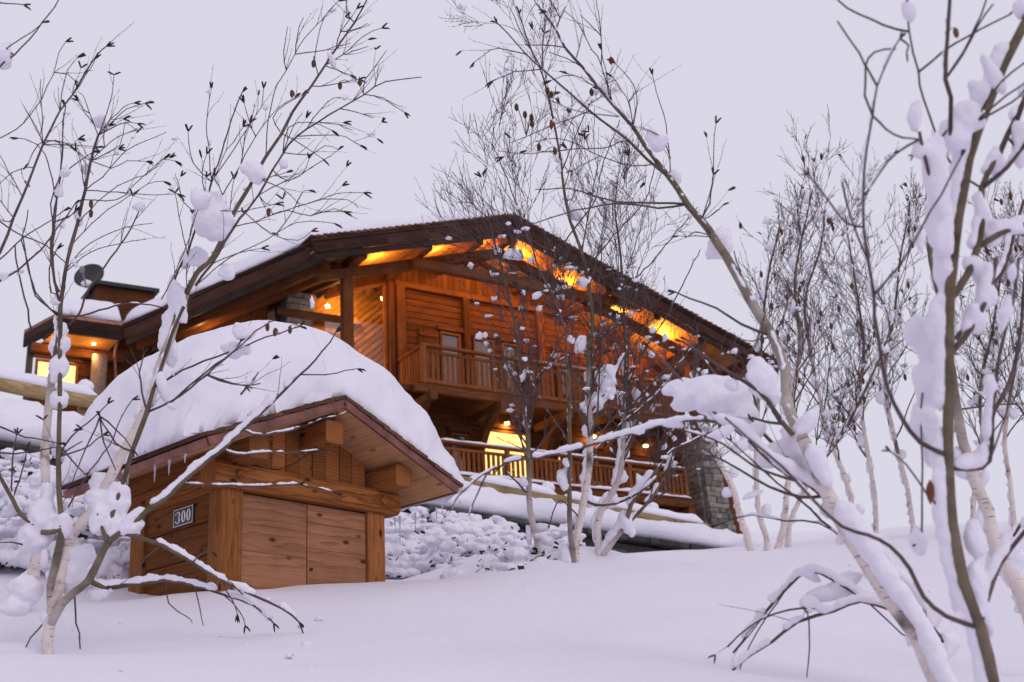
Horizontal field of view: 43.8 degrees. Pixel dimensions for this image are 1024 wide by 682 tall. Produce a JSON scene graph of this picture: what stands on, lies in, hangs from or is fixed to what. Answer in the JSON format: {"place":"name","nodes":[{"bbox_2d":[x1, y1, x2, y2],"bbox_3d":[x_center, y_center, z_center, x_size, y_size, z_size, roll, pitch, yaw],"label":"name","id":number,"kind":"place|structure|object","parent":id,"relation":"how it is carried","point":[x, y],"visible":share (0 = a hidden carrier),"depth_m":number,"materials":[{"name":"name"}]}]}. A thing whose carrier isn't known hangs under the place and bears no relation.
{"place":"outdoors","nodes":[
{"label":"outdoors","id":0,"kind":"place"},
{"bbox_2d":[123,207,732,333],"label":"roof snow","id":1,"kind":"structure","parent":0,"point":[249,261],"depth_m":30.99,"materials":[{"name":"white snow"}]},
{"bbox_2d":[0,521,1023,681],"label":"snow ground","id":2,"kind":"structure","parent":0,"point":[613,616],"depth_m":6.69,"materials":[{"name":"white snow"}]},
{"bbox_2d":[10,188,168,595],"bbox_3d":[-2.607,0.303,7.502,1.172,2.426,0.606,-13,-22,25],"label":"birch tree","id":3,"kind":"object","parent":2,"relation":"on","point":[37,563],"visible":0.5,"depth_m":7.63,"materials":[{"name":"grey plant"}]},
{"bbox_2d":[0,0,420,653],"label":"birch tree","id":4,"kind":"object","parent":2,"relation":"on","point":[72,572],"visible":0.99,"depth_m":6.49,"materials":[{"name":"white plant"}]},
{"bbox_2d":[62,395,463,595],"bbox_3d":[-1.724,1.551,8.915,1.740,2.032,2.332,-20,-26,38],"label":"wooden hut","id":5,"kind":"object","parent":2,"relation":"on","point":[372,469],"visible":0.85,"depth_m":8.67,"materials":[{"name":"brown wood"}]},
{"bbox_2d":[50,320,468,518],"bbox_3d":[-1.789,0.556,9.314,1.770,1.171,2.546,-20,-26,38],"label":"snow cap","id":6,"kind":"object","parent":5,"relation":"on","point":[378,391],"visible":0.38,"depth_m":8.55,"materials":[{"name":"white snow"}]},
{"bbox_2d":[241,494,306,589],"bbox_3d":[-1.572,1.598,8.359,0.035,1.144,0.535,-20,-26,38],"label":"door","id":7,"kind":"structure","parent":5,"relation":"in","point":[273,530],"depth_m":8.43,"materials":[{"name":"brown wood"}]},
{"bbox_2d":[306,504,365,584],"bbox_3d":[-1.205,1.716,8.733,0.045,1.144,0.520,-20,-26,38],"label":"door","id":8,"kind":"structure","parent":5,"relation":"in","point":[335,538],"depth_m":8.82,"materials":[{"name":"brown wood"}]},
{"bbox_2d":[0,452,581,578],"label":"shrub leaves","id":9,"kind":"object","parent":2,"relation":"on","point":[398,576],"visible":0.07,"depth_m":10.20,"materials":[{"name":"white plant"}]},
{"bbox_2d":[0,442,585,579],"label":"snowy ground cover","id":10,"kind":"object","parent":2,"relation":"on","point":[435,540],"visible":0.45,"depth_m":11.48,"materials":[{"name":"white snow"}]},
{"bbox_2d":[0,440,712,552],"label":"retaining wall","id":11,"kind":"structure","parent":2,"relation":"on","point":[652,543],"depth_m":18.60,"materials":[{"name":"stone"}]},
{"bbox_2d":[0,398,792,550],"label":"snow terrace","id":12,"kind":"structure","parent":11,"relation":"on","point":[18,413],"depth_m":17.92,"materials":[{"name":"white snow"}]},
{"bbox_2d":[0,369,709,548],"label":"log fence","id":13,"kind":"object","parent":12,"relation":"on","point":[83,395],"visible":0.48,"depth_m":20.46,"materials":[{"name":"white"}]},
{"bbox_2d":[23,214,778,533],"bbox_3d":[-3.107,4.153,34.576,19.516,12.531,10.599,10,-24,-31],"label":"chalet","id":14,"kind":"object","parent":2,"relation":"on","point":[403,318],"visible":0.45,"depth_m":32.97,"materials":[{"name":"brown wood"}]},
{"bbox_2d":[33,353,82,398],"bbox_3d":[-11.169,0.900,31.270,1.182,1.175,0.100,10,-24,-31],"label":"window","id":15,"kind":"structure","parent":14,"relation":"in","point":[41,365],"depth_m":31.31,"materials":[{"name":"yellow glass"}]},
{"bbox_2d":[56,298,120,321],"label":"roof snow","id":16,"kind":"structure","parent":14,"relation":"on","point":[71,306],"depth_m":31.39,"materials":[{"name":"white snow"}]},
{"bbox_2d":[74,264,103,299],"bbox_3d":[-10.875,-1.406,32.806,0.693,1.526,0.786,8,-23,-28],"label":"satellite dish","id":17,"kind":"object","parent":14,"relation":"attached to","point":[88,274],"visible":0.83,"depth_m":33.10,"materials":[{"name":"grey metal"}]},
{"bbox_2d":[436,325,463,382],"bbox_3d":[-1.573,0.650,33.434,0.780,2.155,0.101,10,-24,-31],"label":"window","id":18,"kind":"structure","parent":14,"relation":"in","point":[452,339],"depth_m":33.63,"materials":[{"name":"brown"}]},
{"bbox_2d":[447,426,470,470],"bbox_3d":[-1.331,2.980,32.627,0.660,1.605,0.100,10,-24,-31],"label":"window","id":19,"kind":"structure","parent":14,"relation":"in","point":[458,436],"depth_m":32.80,"materials":[{"name":"brown"}]},
{"bbox_2d":[471,331,497,386],"bbox_3d":[-0.725,0.793,33.921,0.830,2.135,0.101,10,-24,-31],"label":"window","id":20,"kind":"structure","parent":14,"relation":"in","point":[477,345],"depth_m":34.09,"materials":[{"name":"brown"}]},
{"bbox_2d":[478,422,530,476],"bbox_3d":[-0.143,3.061,33.428,1.600,1.785,0.101,10,-24,-31],"label":"window","id":21,"kind":"structure","parent":14,"relation":"in","point":[513,438],"depth_m":33.58,"materials":[{"name":"yellow glass"}]},
{"bbox_2d":[498,337,520,390],"bbox_3d":[-0.008,0.929,34.381,0.680,2.125,0.100,10,-24,-31],"label":"window","id":22,"kind":"structure","parent":14,"relation":"in","point":[503,340],"depth_m":34.58,"materials":[{"name":"brown wood"}]},
{"bbox_2d":[553,448,562,470],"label":"window","id":23,"kind":"structure","parent":14,"relation":"in","point":[559,458],"depth_m":34.30,"materials":[{"name":"brown"}]},
{"bbox_2d":[551,346,574,397],"bbox_3d":[1.445,0.848,35.363,0.760,1.405,0.101,10,-24,-31],"label":"window","id":24,"kind":"structure","parent":14,"relation":"in","point":[562,363],"depth_m":35.47,"materials":[{"name":"brown wood"}]},
{"bbox_2d":[581,442,603,485],"bbox_3d":[2.240,3.594,34.825,0.760,1.605,0.101,10,-24,-31],"label":"window","id":25,"kind":"structure","parent":14,"relation":"in","point":[598,453],"depth_m":35.04,"materials":[{"name":"brown"}]},
{"bbox_2d":[617,361,637,407],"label":"window","id":26,"kind":"structure","parent":14,"relation":"in","point":[630,361],"depth_m":36.60,"materials":[{"name":"brown"}]},
{"bbox_2d":[654,450,675,492],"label":"window","id":27,"kind":"structure","parent":14,"relation":"in","point":[655,451],"depth_m":36.17,"materials":[{"name":"brown"}]},
{"bbox_2d":[404,0,669,562],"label":"birch tree","id":28,"kind":"object","parent":2,"relation":"on","point":[605,375],"visible":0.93,"depth_m":10.01,"materials":[{"name":"brown plant"}]},
{"bbox_2d":[432,152,658,553],"bbox_3d":[0.124,0.131,10.007,1.939,2.942,1.398,7,-22,-25],"label":"birch tree","id":29,"kind":"object","parent":2,"relation":"on","point":[522,373],"visible":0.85,"depth_m":10.21,"materials":[{"name":"brown plant"}]},
{"bbox_2d":[554,119,735,555],"bbox_3d":[1.092,-0.057,10.387,1.535,3.535,1.596,-3,-20,0],"label":"birch tree","id":30,"kind":"object","parent":2,"relation":"on","point":[623,522],"visible":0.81,"depth_m":10.24,"materials":[{"name":"brown plant"}]},
{"bbox_2d":[644,319,755,550],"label":"birch tree","id":31,"kind":"object","parent":2,"relation":"on","point":[730,490],"visible":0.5,"depth_m":13.08,"materials":[{"name":"grey plant"}]},
{"bbox_2d":[447,0,961,681],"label":"birch tree","id":32,"kind":"object","parent":2,"relation":"on","point":[795,450],"visible":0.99,"depth_m":4.93,"materials":[{"name":"white plant"}]},
{"bbox_2d":[724,175,836,550],"bbox_3d":[2.957,0.160,13.588,1.290,4.023,1.193,-11,-22,20],"label":"birch tree","id":33,"kind":"object","parent":2,"relation":"on","point":[763,295],"visible":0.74,"depth_m":13.70,"materials":[{"name":"brown plant"}]},
{"bbox_2d":[737,104,865,548],"bbox_3d":[3.364,-0.156,14.151,1.516,4.866,1.702,-3,-20,0],"label":"birch tree","id":34,"kind":"object","parent":2,"relation":"on","point":[805,196],"visible":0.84,"depth_m":14.17,"materials":[{"name":"brown plant"}]},
{"bbox_2d":[734,132,870,503],"bbox_3d":[3.830,0.013,16.159,1.784,4.971,2.160,-3,-20,0],"label":"birch tree","id":35,"kind":"object","parent":2,"relation":"on","point":[846,479],"visible":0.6,"depth_m":16.14,"materials":[{"name":"brown plant"}]},
{"bbox_2d":[784,264,921,547],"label":"birch tree","id":36,"kind":"object","parent":2,"relation":"on","point":[855,411],"visible":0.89,"depth_m":14.31,"materials":[{"name":"brown plant"}]},
{"bbox_2d":[802,144,913,533],"bbox_3d":[4.764,-0.047,16.887,1.650,5.134,2.186,-3,-20,0],"label":"birch tree","id":37,"kind":"object","parent":2,"relation":"on","point":[861,441],"visible":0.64,"depth_m":17.12,"materials":[{"name":"brown plant"}]},
{"bbox_2d":[724,0,1023,681],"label":"birch tree","id":38,"kind":"object","parent":2,"relation":"on","point":[929,339],"visible":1,"depth_m":3.79,"materials":[{"name":"white plant"}]},
{"bbox_2d":[785,130,991,533],"bbox_3d":[5.007,-0.159,16.567,2.751,5.269,1.680,-17,-24,33],"label":"birch tree","id":39,"kind":"object","parent":2,"relation":"on","point":[881,396],"visible":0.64,"depth_m":16.59,"materials":[{"name":"brown plant"}]},
{"bbox_2d":[883,179,1023,527],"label":"birch tree","id":40,"kind":"object","parent":2,"relation":"on","point":[1012,414],"visible":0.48,"depth_m":15.11,"materials":[{"name":"brown plant"}]},
{"bbox_2d":[920,199,1023,623],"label":"birch tree","id":41,"kind":"object","parent":2,"relation":"on","point":[1012,577],"visible":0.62,"depth_m":5.50,"materials":[{"name":"grey plant"}]},
{"bbox_2d":[954,176,1023,518],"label":"birch tree","id":42,"kind":"object","parent":2,"relation":"on","point":[975,399],"visible":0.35,"depth_m":15.70,"materials":[{"name":"brown plant"}]},
{"bbox_2d":[966,231,1023,419],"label":"birch tree","id":43,"kind":"object","parent":2,"relation":"on","point":[1021,410],"visible":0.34,"depth_m":15.60,"materials":[{"name":"brown plant"}]},
{"bbox_2d":[0,0,1023,531],"label":"sky","id":44,"kind":"structure","parent":0,"point":[746,64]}
]}

